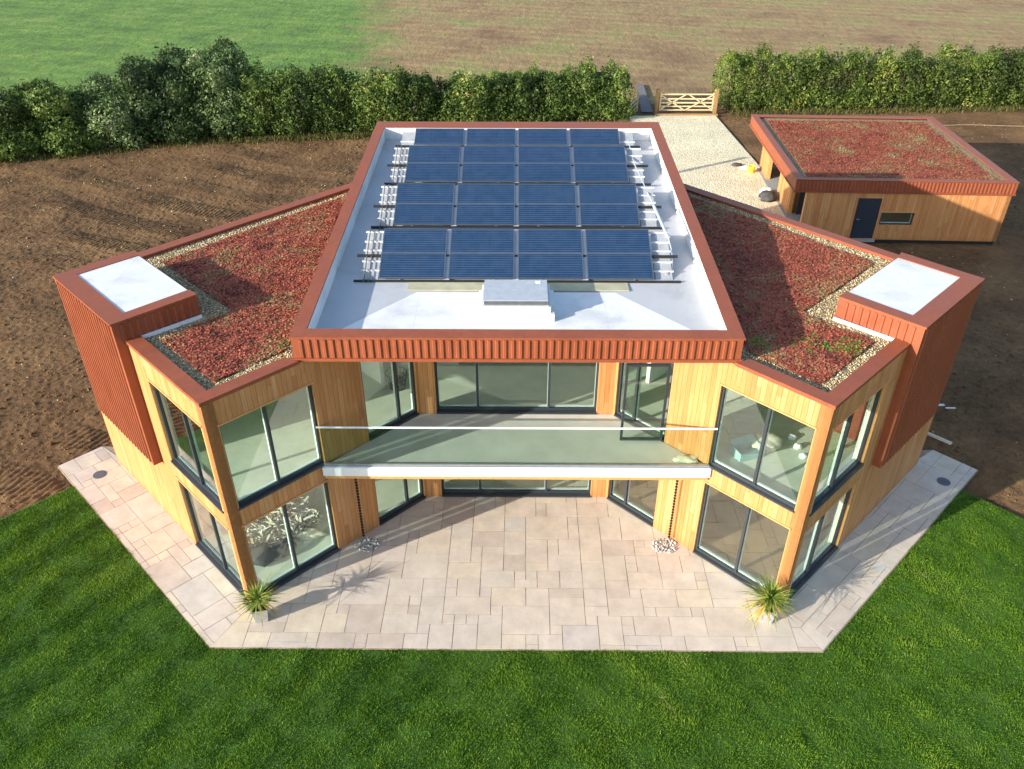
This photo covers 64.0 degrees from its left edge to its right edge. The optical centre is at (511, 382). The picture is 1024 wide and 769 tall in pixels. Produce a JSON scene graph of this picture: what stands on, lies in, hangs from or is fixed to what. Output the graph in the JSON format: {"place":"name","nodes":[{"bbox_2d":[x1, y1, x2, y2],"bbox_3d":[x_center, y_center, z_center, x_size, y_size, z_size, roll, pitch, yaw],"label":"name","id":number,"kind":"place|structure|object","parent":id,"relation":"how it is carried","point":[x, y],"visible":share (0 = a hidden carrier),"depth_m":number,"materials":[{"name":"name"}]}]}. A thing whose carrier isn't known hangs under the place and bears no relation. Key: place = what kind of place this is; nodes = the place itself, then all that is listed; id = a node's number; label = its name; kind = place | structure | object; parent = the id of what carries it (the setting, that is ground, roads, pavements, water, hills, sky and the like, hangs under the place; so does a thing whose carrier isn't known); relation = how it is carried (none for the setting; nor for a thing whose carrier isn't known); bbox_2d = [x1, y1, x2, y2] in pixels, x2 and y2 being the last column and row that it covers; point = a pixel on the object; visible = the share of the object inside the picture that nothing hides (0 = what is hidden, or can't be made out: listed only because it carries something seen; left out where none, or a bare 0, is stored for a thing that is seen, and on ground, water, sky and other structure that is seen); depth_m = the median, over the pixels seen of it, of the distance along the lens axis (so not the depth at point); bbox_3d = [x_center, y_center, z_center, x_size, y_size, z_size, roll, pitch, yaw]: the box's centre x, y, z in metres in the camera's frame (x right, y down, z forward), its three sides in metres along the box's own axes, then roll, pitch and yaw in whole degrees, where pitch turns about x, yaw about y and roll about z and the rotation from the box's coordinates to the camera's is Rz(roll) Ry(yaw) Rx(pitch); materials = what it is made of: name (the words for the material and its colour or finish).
{"place":"outdoors","nodes":[
{"label":"outdoors","id":0,"kind":"place"},
{"bbox_2d":[144,193,346,389],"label":"gravel","id":1,"kind":"structure","parent":0,"point":[249,369],"depth_m":20.70,"materials":[{"name":"gravel"}]},
{"bbox_2d":[0,486,1023,768],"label":"lawn","id":2,"kind":"structure","parent":0,"point":[400,762],"depth_m":18.26,"materials":[{"name":"plant"}]},
{"bbox_2d":[0,103,1023,518],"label":"field","id":3,"kind":"structure","parent":0,"point":[80,427],"depth_m":37.58,"materials":[{"name":"soil"}]},
{"bbox_2d":[0,78,68,162],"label":"bush","id":4,"kind":"object","parent":3,"relation":"on","point":[8,118],"visible":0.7,"depth_m":47.73,"materials":[{"name":"green plant"}]},
{"bbox_2d":[0,74,120,156],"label":"bush","id":5,"kind":"object","parent":3,"relation":"on","point":[49,101],"visible":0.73,"depth_m":48.28,"materials":[{"name":"green plant"}]},
{"bbox_2d":[67,72,172,149],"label":"bush","id":6,"kind":"object","parent":3,"relation":"on","point":[105,112],"visible":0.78,"depth_m":49.30,"materials":[{"name":"green plant"}]},
{"bbox_2d":[108,42,224,144],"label":"bush","id":7,"kind":"object","parent":3,"relation":"on","point":[137,78],"visible":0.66,"depth_m":49.80,"materials":[{"name":"green plant"}]},
{"bbox_2d":[155,34,264,139],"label":"bush","id":8,"kind":"object","parent":3,"relation":"on","point":[217,67],"visible":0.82,"depth_m":50.43,"materials":[{"name":"green plant"}]},
{"bbox_2d":[237,55,413,137],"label":"hedge","id":9,"kind":"object","parent":3,"relation":"on","point":[331,112],"visible":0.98,"depth_m":51.31,"materials":[{"name":"green plant"}]},
{"bbox_2d":[0,102,1023,164],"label":"weeds","id":10,"kind":"object","parent":3,"relation":"on","point":[361,135],"visible":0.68,"depth_m":51.89,"materials":[{"name":"green plant"}]},
{"bbox_2d":[5,123,1023,452],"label":"stones","id":11,"kind":"object","parent":3,"relation":"on","point":[199,221],"visible":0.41,"depth_m":40.73,"materials":[{"name":"brown stone"}]},
{"bbox_2d":[395,50,636,121],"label":"hedge","id":12,"kind":"object","parent":3,"relation":"on","point":[489,99],"visible":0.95,"depth_m":53.31,"materials":[{"name":"green plant"}]},
{"bbox_2d":[629,91,638,118],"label":"rail fence","id":13,"kind":"object","parent":3,"relation":"on","point":[637,95],"visible":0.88,"depth_m":55.96,"materials":[{"name":"grey wood"}]},
{"bbox_2d":[654,88,659,113],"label":"gate post","id":14,"kind":"object","parent":3,"relation":"on","point":[657,100],"visible":0.89,"depth_m":55.72,"materials":[{"name":"brown wood"}]},
{"bbox_2d":[713,89,719,112],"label":"gate post","id":15,"kind":"object","parent":3,"relation":"on","point":[716,101],"visible":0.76,"depth_m":55.71,"materials":[{"name":"brown wood"}]},
{"bbox_2d":[659,93,714,110],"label":"field gate","id":16,"kind":"structure","parent":15,"relation":"attached to","point":[681,98],"depth_m":55.85,"materials":[{"name":"brown wood"}]},
{"bbox_2d":[709,35,1023,111],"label":"hedge","id":17,"kind":"object","parent":3,"relation":"on","point":[1005,88],"visible":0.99,"depth_m":56.53,"materials":[{"name":"green plant"}]},
{"bbox_2d":[749,114,1019,243],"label":"garage","id":18,"kind":"structure","parent":3,"relation":"on","point":[925,210],"depth_m":37.87,"materials":[{"name":"wood cladding"},{"name":"terracotta-coloured metal"},{"name":"sedum plants"}]},
{"bbox_2d":[796,192,805,213],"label":"window","id":19,"kind":"structure","parent":18,"relation":"in","point":[802,194],"depth_m":40.82,"materials":[{"name":"black glass"}]},
{"bbox_2d":[849,198,881,237],"bbox_3d":[16.350,-7.591,37.911,1.071,1.970,0.143,0,34,0],"label":"door","id":20,"kind":"structure","parent":18,"relation":"in","point":[867,211],"depth_m":37.89,"materials":[{"name":"metal"}]},
{"bbox_2d":[766,120,997,179],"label":"sedum","id":21,"kind":"object","parent":18,"relation":"on","point":[895,135],"visible":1,"depth_m":40.44,"materials":[{"name":"red plant"}]},
{"bbox_2d":[879,211,915,224],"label":"window","id":22,"kind":"structure","parent":18,"relation":"in","point":[912,215],"depth_m":38.00,"materials":[{"name":"grey glass"}]},
{"bbox_2d":[927,432,951,444],"bbox_3d":[13.477,1.750,25.900,0.120,0.050,0.806,-29,43,-36],"label":"plank","id":23,"kind":"object","parent":3,"relation":"on","point":[939,438],"visible":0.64,"depth_m":25.84,"materials":[{"name":"grey wood"}]},
{"bbox_2d":[0,0,1023,103],"bbox_3d":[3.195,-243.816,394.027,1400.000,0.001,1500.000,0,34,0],"label":"ground","id":24,"kind":"structure","parent":0,"point":[671,46],"depth_m":80.08,"materials":[{"name":"brown soil"}]},
{"bbox_2d":[57,446,977,652],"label":"patio","id":25,"kind":"structure","parent":0,"point":[547,518],"depth_m":20.96,"materials":[{"name":"stone"}]},
{"bbox_2d":[93,470,106,478],"bbox_3d":[-12.291,2.742,24.437,0.380,0.026,0.380,0,34,0],"label":"drain cover","id":26,"kind":"object","parent":25,"relation":"on","point":[99,474],"visible":1,"depth_m":24.43,"materials":[{"name":"metal"}]},
{"bbox_2d":[230,573,285,629],"bbox_3d":[-6.069,5.224,19.587,1.316,1.260,1.482,-7,34,-10],"label":"potted plant","id":27,"kind":"object","parent":25,"relation":"on","point":[257,600],"visible":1,"depth_m":19.54,"materials":[{"name":"green plant"}]},
{"bbox_2d":[354,537,380,551],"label":"pebbles","id":28,"kind":"object","parent":25,"relation":"on","point":[368,540],"visible":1,"depth_m":21.98,"materials":[{"name":"grey stone"}]},
{"bbox_2d":[52,121,984,605],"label":"house","id":29,"kind":"structure","parent":25,"relation":"on","point":[622,399],"depth_m":20.35,"materials":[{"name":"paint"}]},
{"bbox_2d":[146,377,223,513],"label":"window","id":30,"kind":"structure","parent":29,"relation":"in","point":[185,436],"depth_m":19.21,"materials":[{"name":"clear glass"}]},
{"bbox_2d":[175,476,246,598],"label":"window","id":31,"kind":"structure","parent":29,"relation":"in","point":[213,536],"depth_m":20.86,"materials":[{"name":"grey glass"}]},
{"bbox_2d":[161,193,347,381],"bbox_3d":[-7.426,-3.192,22.488,4.603,0.123,11.483,0,34,0],"label":"sedum","id":32,"kind":"object","parent":29,"relation":"on","point":[281,293],"visible":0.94,"depth_m":21.59,"materials":[{"name":"red plant"}]},
{"bbox_2d":[249,542,277,566],"bbox_3d":[-6.649,4.457,21.417,1.067,0.415,0.731,0,34,0],"label":"plant pot","id":33,"kind":"object","parent":29,"relation":"on","point":[262,555],"visible":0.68,"depth_m":21.28,"materials":[{"name":"ceramic"}]},
{"bbox_2d":[217,382,323,509],"bbox_3d":[-5.524,1.409,18.926,2.400,2.437,0.311,-29,43,-36],"label":"window","id":34,"kind":"structure","parent":29,"relation":"in","point":[292,476],"depth_m":19.26,"materials":[{"name":"grey metal"}]},
{"bbox_2d":[270,538,296,557],"bbox_3d":[-6.102,4.327,21.691,0.783,0.326,0.745,0,34,0],"label":"plant pot","id":35,"kind":"object","parent":29,"relation":"on","point":[280,549],"visible":0.7,"depth_m":21.52,"materials":[{"name":"ceramic"}]},
{"bbox_2d":[245,495,322,547],"bbox_3d":[-6.459,3.731,22.428,2.234,0.493,1.849,-28,43,-35],"label":"plant","id":36,"kind":"object","parent":29,"relation":"on","point":[264,536],"visible":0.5,"depth_m":22.25,"materials":[{"name":"beige plant"}]},
{"bbox_2d":[242,479,339,593],"bbox_3d":[-5.524,3.846,20.553,2.400,2.457,0.311,-29,43,-36],"label":"window","id":37,"kind":"structure","parent":29,"relation":"in","point":[297,569],"depth_m":20.96,"materials":[{"name":"grey metal"}]},
{"bbox_2d":[293,527,326,539],"bbox_3d":[-5.495,4.057,22.179,0.978,0.234,0.388,0,34,0],"label":"sheet","id":38,"kind":"object","parent":29,"relation":"on","point":[310,534],"visible":0.98,"depth_m":22.09,"materials":[{"name":"white fabric"}]},
{"bbox_2d":[354,479,364,536],"bbox_3d":[-3.996,3.174,21.427,0.074,2.550,0.074,13,36,19],"label":"rain chain","id":39,"kind":"object","parent":29,"relation":"hanging from","point":[360,513],"visible":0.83,"depth_m":21.49,"materials":[{"name":"black metal"}]},
{"bbox_2d":[363,147,398,282],"bbox_3d":[-3.738,-5.601,24.470,0.028,1.018,9.523,0,34,0],"label":"pipe","id":40,"kind":"object","parent":29,"relation":"on","point":[381,215],"visible":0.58,"depth_m":23.48,"materials":[{"name":"metal"}]},
{"bbox_2d":[368,146,401,281],"bbox_3d":[-3.618,-5.601,24.470,0.028,1.018,9.523,0,34,0],"label":"pipe","id":41,"kind":"object","parent":29,"relation":"on","point":[385,218],"visible":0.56,"depth_m":23.41,"materials":[{"name":"metal"}]},
{"bbox_2d":[360,362,419,440],"bbox_3d":[-3.157,0.131,20.880,1.624,2.394,0.311,-29,43,-36],"label":"window","id":42,"kind":"structure","parent":29,"relation":"in","point":[400,418],"depth_m":21.36,"materials":[{"name":"grey metal"}]},
{"bbox_2d":[385,366,407,390],"bbox_3d":[-3.218,-0.128,22.903,0.628,0.638,0.612,0,34,0],"label":"basket","id":43,"kind":"object","parent":29,"relation":"on","point":[400,382],"visible":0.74,"depth_m":22.86,"materials":[{"name":"grey wicker"}]},
{"bbox_2d":[374,479,425,525],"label":"window","id":44,"kind":"structure","parent":29,"relation":"in","point":[408,502],"depth_m":23.09,"materials":[{"name":"grey metal"}]},
{"bbox_2d":[477,280,554,321],"bbox_3d":[0.106,-1.998,19.721,1.830,0.576,1.270,0,34,0],"label":"roof hatch","id":45,"kind":"object","parent":29,"relation":"on","point":[516,301],"visible":1,"depth_m":19.29,"materials":[{"name":"metal"}]},
{"bbox_2d":[371,185,661,228],"bbox_3d":[0.156,-5.085,23.725,8.320,0.746,1.540,0,34,0],"label":"panel rack","id":46,"kind":"object","parent":29,"relation":"on","point":[648,218],"visible":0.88,"depth_m":23.55,"materials":[{"name":"solar panel glass"},{"name":"metal"}]},
{"bbox_2d":[393,204,453,224],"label":"solar panel","id":47,"kind":"object","parent":46,"relation":"on","point":[423,214],"visible":1,"depth_m":23.48,"materials":[{"name":"blue glass"}]},
{"bbox_2d":[396,183,454,203],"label":"solar panel","id":48,"kind":"object","parent":46,"relation":"on","point":[407,193],"visible":1,"depth_m":23.91,"materials":[{"name":"blue glass"}]},
{"bbox_2d":[456,204,514,224],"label":"solar panel","id":49,"kind":"object","parent":46,"relation":"on","point":[485,214],"visible":1,"depth_m":23.48,"materials":[{"name":"blue glass"}]},
{"bbox_2d":[457,184,514,203],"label":"solar panel","id":50,"kind":"object","parent":46,"relation":"on","point":[485,193],"visible":1,"depth_m":23.88,"materials":[{"name":"blue glass"}]},
{"bbox_2d":[518,184,575,203],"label":"solar panel","id":51,"kind":"object","parent":46,"relation":"on","point":[546,193],"visible":1,"depth_m":23.88,"materials":[{"name":"blue glass"}]},
{"bbox_2d":[518,204,576,225],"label":"solar panel","id":52,"kind":"object","parent":46,"relation":"on","point":[549,214],"visible":1,"depth_m":23.47,"materials":[{"name":"blue glass"}]},
{"bbox_2d":[578,184,637,204],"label":"solar panel","id":53,"kind":"object","parent":46,"relation":"on","point":[607,193],"visible":1,"depth_m":23.87,"materials":[{"name":"blue glass"}]},
{"bbox_2d":[579,204,639,225],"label":"solar panel","id":54,"kind":"object","parent":46,"relation":"on","point":[609,214],"visible":1,"depth_m":23.44,"materials":[{"name":"blue glass"}]},
{"bbox_2d":[628,140,672,274],"bbox_3d":[4.021,-5.498,24.425,0.285,0.726,8.808,0,34,0],"label":"conduit","id":55,"kind":"object","parent":46,"relation":"attached to","point":[661,221],"visible":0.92,"depth_m":22.55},
{"bbox_2d":[442,479,590,497],"bbox_3d":[0.124,2.210,23.042,4.274,2.414,0.311,0,34,0],"label":"window","id":56,"kind":"structure","parent":29,"relation":"in","point":[571,492],"depth_m":23.65,"materials":[{"name":"grey metal"}]},
{"bbox_2d":[434,362,598,414],"bbox_3d":[0.124,-0.227,21.415,4.274,2.394,0.311,0,34,0],"label":"window","id":57,"kind":"structure","parent":29,"relation":"in","point":[477,408],"depth_m":22.00,"materials":[{"name":"grey metal"}]},
{"bbox_2d":[353,230,680,282],"bbox_3d":[0.135,-3.284,21.320,8.320,0.761,1.640,0,34,0],"label":"panel rack","id":58,"kind":"object","parent":29,"relation":"on","point":[661,255],"visible":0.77,"depth_m":21.22,"materials":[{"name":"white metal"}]},
{"bbox_2d":[379,253,445,278],"bbox_3d":[-2.553,-3.005,21.082,1.680,0.040,0.836,0,58,0],"label":"solar panel","id":59,"kind":"object","parent":58,"relation":"on","point":[412,265],"visible":1,"depth_m":21.05,"materials":[{"name":"blue glass"}]},
{"bbox_2d":[382,228,447,252],"bbox_3d":[-2.547,-3.723,21.535,1.680,0.040,0.836,0,58,0],"label":"solar panel","id":60,"kind":"object","parent":58,"relation":"on","point":[405,240],"visible":1,"depth_m":21.52,"materials":[{"name":"blue glass"}]},
{"bbox_2d":[448,253,513,278],"bbox_3d":[-0.779,-2.999,21.072,1.680,0.040,0.836,0,58,0],"label":"solar panel","id":61,"kind":"object","parent":58,"relation":"on","point":[481,265],"visible":1,"depth_m":21.04,"materials":[{"name":"blue glass"}]},
{"bbox_2d":[450,229,514,252],"bbox_3d":[-0.774,-3.716,21.525,1.680,0.040,0.836,0,58,0],"label":"solar panel","id":62,"kind":"object","parent":58,"relation":"on","point":[482,241],"visible":1,"depth_m":21.50,"materials":[{"name":"blue glass"}]},
{"bbox_2d":[518,229,582,252],"bbox_3d":[0.999,-3.709,21.515,1.680,0.040,0.836,0,58,0],"label":"solar panel","id":63,"kind":"object","parent":58,"relation":"on","point":[549,240],"visible":1,"depth_m":21.49,"materials":[{"name":"blue glass"}]},
{"bbox_2d":[518,253,583,278],"bbox_3d":[0.994,-2.992,21.062,1.680,0.040,0.836,0,58,0],"label":"solar panel","id":64,"kind":"object","parent":58,"relation":"on","point":[550,265],"visible":1,"depth_m":21.04,"materials":[{"name":"blue glass"}]},
{"bbox_2d":[585,229,650,253],"bbox_3d":[2.773,-3.702,21.504,1.680,0.040,0.836,0,58,0],"label":"solar panel","id":65,"kind":"object","parent":58,"relation":"on","point":[617,240],"visible":1,"depth_m":21.48,"materials":[{"name":"blue glass"}]},
{"bbox_2d":[586,253,653,279],"bbox_3d":[2.767,-2.985,21.051,1.680,0.040,0.836,0,58,0],"label":"solar panel","id":66,"kind":"object","parent":58,"relation":"on","point":[632,266],"visible":1,"depth_m":21.03,"materials":[{"name":"blue glass"}]},
{"bbox_2d":[384,147,650,185],"bbox_3d":[0.177,-6.892,26.186,8.320,0.726,1.800,0,34,0],"label":"panel rack","id":67,"kind":"object","parent":29,"relation":"on","point":[634,176],"visible":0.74,"depth_m":26.08,"materials":[{"name":"solar panel glass"},{"name":"metal"}]},
{"bbox_2d":[405,163,459,181],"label":"solar panel","id":68,"kind":"object","parent":67,"relation":"on","point":[432,172],"visible":1,"depth_m":25.85,"materials":[{"name":"blue glass"}]},
{"bbox_2d":[407,145,460,162],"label":"solar panel","id":69,"kind":"object","parent":67,"relation":"on","point":[433,153],"visible":1,"depth_m":26.40,"materials":[{"name":"blue glass"}]},
{"bbox_2d":[461,163,514,181],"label":"solar panel","id":70,"kind":"object","parent":67,"relation":"on","point":[488,172],"visible":1,"depth_m":25.85,"materials":[{"name":"blue glass"}]},
{"bbox_2d":[463,145,514,162],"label":"solar panel","id":71,"kind":"object","parent":67,"relation":"on","point":[488,153],"visible":1,"depth_m":26.40,"materials":[{"name":"blue glass"}]},
{"bbox_2d":[518,145,570,162],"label":"solar panel","id":72,"kind":"object","parent":67,"relation":"on","point":[542,154],"visible":1,"depth_m":26.39,"materials":[{"name":"blue glass"}]},
{"bbox_2d":[518,163,571,181],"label":"solar panel","id":73,"kind":"object","parent":67,"relation":"on","point":[544,172],"visible":1,"depth_m":25.84,"materials":[{"name":"blue glass"}]},
{"bbox_2d":[573,146,626,162],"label":"solar panel","id":74,"kind":"object","parent":67,"relation":"on","point":[599,154],"visible":1,"depth_m":26.38,"materials":[{"name":"blue glass"}]},
{"bbox_2d":[574,163,628,181],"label":"solar panel","id":75,"kind":"object","parent":67,"relation":"on","point":[600,172],"visible":1,"depth_m":25.84,"materials":[{"name":"blue glass"}]},
{"bbox_2d":[395,130,639,147],"bbox_3d":[0.194,-8.308,28.227,8.320,0.536,0.874,0,34,0],"label":"panel rack","id":76,"kind":"object","parent":29,"relation":"on","point":[408,137],"visible":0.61,"depth_m":28.18,"materials":[{"name":"solar panel glass"},{"name":"metal"}]},
{"bbox_2d":[414,128,463,144],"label":"solar panel","id":77,"kind":"object","parent":76,"relation":"on","point":[439,136],"visible":1,"depth_m":28.14,"materials":[{"name":"blue glass"}]},
{"bbox_2d":[466,128,515,144],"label":"solar panel","id":78,"kind":"object","parent":76,"relation":"on","point":[482,136],"visible":0.98,"depth_m":28.13,"materials":[{"name":"blue glass"}]},
{"bbox_2d":[518,129,567,144],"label":"solar panel","id":79,"kind":"object","parent":76,"relation":"on","point":[542,136],"visible":0.98,"depth_m":28.10,"materials":[{"name":"blue glass"}]},
{"bbox_2d":[569,129,619,144],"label":"solar panel","id":80,"kind":"object","parent":76,"relation":"on","point":[594,136],"visible":1,"depth_m":28.09,"materials":[{"name":"blue glass"}]},
{"bbox_2d":[407,282,628,290],"bbox_3d":[0.153,-2.415,20.639,5.550,0.022,0.420,0,34,0],"label":"board","id":81,"kind":"object","parent":29,"relation":"on","point":[444,286],"visible":0.71,"depth_m":20.62,"materials":[{"name":"beige wood"}]},
{"bbox_2d":[607,480,658,526],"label":"window","id":82,"kind":"structure","parent":29,"relation":"in","point":[624,503],"depth_m":23.05,"materials":[{"name":"grey metal"}]},
{"bbox_2d":[614,363,673,441],"bbox_3d":[3.395,0.156,20.842,0.311,2.394,1.624,-29,43,-36],"label":"window","id":83,"kind":"structure","parent":29,"relation":"in","point":[632,419],"depth_m":21.34,"materials":[{"name":"grey metal"}]},
{"bbox_2d":[620,363,670,440],"bbox_3d":[3.279,0.526,20.242,1.070,2.290,0.122,0,34,0],"label":"door","id":84,"kind":"structure","parent":29,"relation":"in","point":[628,365],"depth_m":20.18,"materials":[{"name":"grey metal"}]},
{"bbox_2d":[668,480,678,540],"bbox_3d":[4.217,3.206,21.380,0.074,2.550,0.074,-13,36,-18],"label":"rain chain","id":85,"kind":"object","parent":29,"relation":"hanging from","point":[672,511],"visible":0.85,"depth_m":21.45,"materials":[{"name":"metal"}]},
{"bbox_2d":[692,480,790,593],"bbox_3d":[5.730,3.889,20.488,0.311,2.457,2.400,-29,43,-36],"label":"window","id":86,"kind":"structure","parent":29,"relation":"in","point":[734,571],"depth_m":20.92,"materials":[{"name":"grey metal"}]},
{"bbox_2d":[729,434,767,462],"bbox_3d":[5.892,1.667,20.488,0.700,0.330,0.690,-11,35,-16],"label":"carton","id":87,"kind":"object","parent":29,"relation":"on","point":[742,450],"visible":0.82,"depth_m":20.59,"materials":[{"name":"white cardboard"}]},
{"bbox_2d":[709,383,816,512],"bbox_3d":[5.730,1.452,18.861,0.311,2.437,2.400,-29,43,-36],"label":"window","id":88,"kind":"structure","parent":29,"relation":"in","point":[744,480],"depth_m":19.20,"materials":[{"name":"grey metal"}]},
{"bbox_2d":[751,431,782,452],"bbox_3d":[6.393,1.442,20.838,0.937,0.314,0.763,12,36,18],"label":"dust sheet","id":89,"kind":"object","parent":29,"relation":"on","point":[774,441],"visible":0.73,"depth_m":20.69,"materials":[{"name":"beige fabric"}]},
{"bbox_2d":[688,195,874,384],"bbox_3d":[7.709,-3.141,22.414,4.606,0.121,11.502,0,34,0],"label":"sedum","id":90,"kind":"object","parent":29,"relation":"on","point":[798,250],"visible":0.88,"depth_m":21.51,"materials":[{"name":"red plant"}]},
{"bbox_2d":[687,192,890,391],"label":"gravel","id":91,"kind":"structure","parent":29,"relation":"on","point":[828,298],"depth_m":20.57,"materials":[{"name":"stone"}]},
{"bbox_2d":[793,443,801,449],"bbox_3d":[7.243,1.603,20.766,0.226,0.127,0.180,0,34,0],"label":"paint tub","id":92,"kind":"object","parent":29,"relation":"on","point":[797,446],"visible":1,"depth_m":20.72,"materials":[{"name":"white plastic"}]},
{"bbox_2d":[799,452,807,458],"bbox_3d":[7.278,1.817,20.440,0.224,0.133,0.182,0,34,0],"label":"paint tub","id":93,"kind":"object","parent":29,"relation":"on","point":[803,455],"visible":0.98,"depth_m":20.39,"materials":[{"name":"white plastic"}]},
{"bbox_2d":[786,479,858,601],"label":"window","id":94,"kind":"structure","parent":29,"relation":"in","point":[819,541],"depth_m":20.78,"materials":[{"name":"clear glass"}]},
{"bbox_2d":[809,380,889,516],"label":"window","id":95,"kind":"structure","parent":29,"relation":"in","point":[849,436],"depth_m":19.12,"materials":[{"name":"clear glass"}]},
{"bbox_2d":[651,538,677,552],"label":"pebbles","id":96,"kind":"object","parent":25,"relation":"on","point":[657,545],"visible":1,"depth_m":21.95,"materials":[{"name":"white stone"}]},
{"bbox_2d":[737,570,802,630],"bbox_3d":[6.114,5.215,19.531,1.579,1.338,1.477,18,38,24],"label":"potted plant","id":97,"kind":"object","parent":25,"relation":"on","point":[770,601],"visible":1,"depth_m":19.47,"materials":[{"name":"green plant"}]},
{"bbox_2d":[937,477,950,485],"bbox_3d":[12.728,2.921,24.169,0.380,0.026,0.380,0,34,0],"label":"drain cover","id":98,"kind":"object","parent":25,"relation":"on","point":[943,481],"visible":1,"depth_m":24.16,"materials":[{"name":"metal"}]},
{"bbox_2d":[636,83,652,111],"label":"path","id":99,"kind":"structure","parent":0,"point":[645,105],"depth_m":59.06,"materials":[{"name":"grey concrete"}]},
{"bbox_2d":[672,455,698,463],"bbox_3d":[4.311,1.875,20.299,0.669,0.119,0.326,0,34,0],"label":"plastic bag","id":100,"kind":"object","parent":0,"point":[691,459],"visible":1,"depth_m":20.24,"materials":[{"name":"beige plastic"}]},
{"bbox_2d":[620,116,784,216],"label":"driveway","id":101,"kind":"structure","parent":0,"point":[706,152],"depth_m":48.36,"materials":[{"name":"beige gravel"}]},
{"bbox_2d":[655,113,717,115],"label":"kerb","id":102,"kind":"structure","parent":101,"relation":"on","point":[686,114],"depth_m":55.76,"materials":[{"name":"brown wood"}]},
{"bbox_2d":[748,162,755,172],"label":"bucket","id":103,"kind":"object","parent":101,"relation":"on","point":[751,168],"visible":1,"depth_m":46.20,"materials":[{"name":"plastic"}]},
{"bbox_2d":[758,190,776,201],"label":"refuse sack","id":104,"kind":"object","parent":101,"relation":"on","point":[767,196],"visible":1,"depth_m":42.54,"materials":[{"name":"plastic"}]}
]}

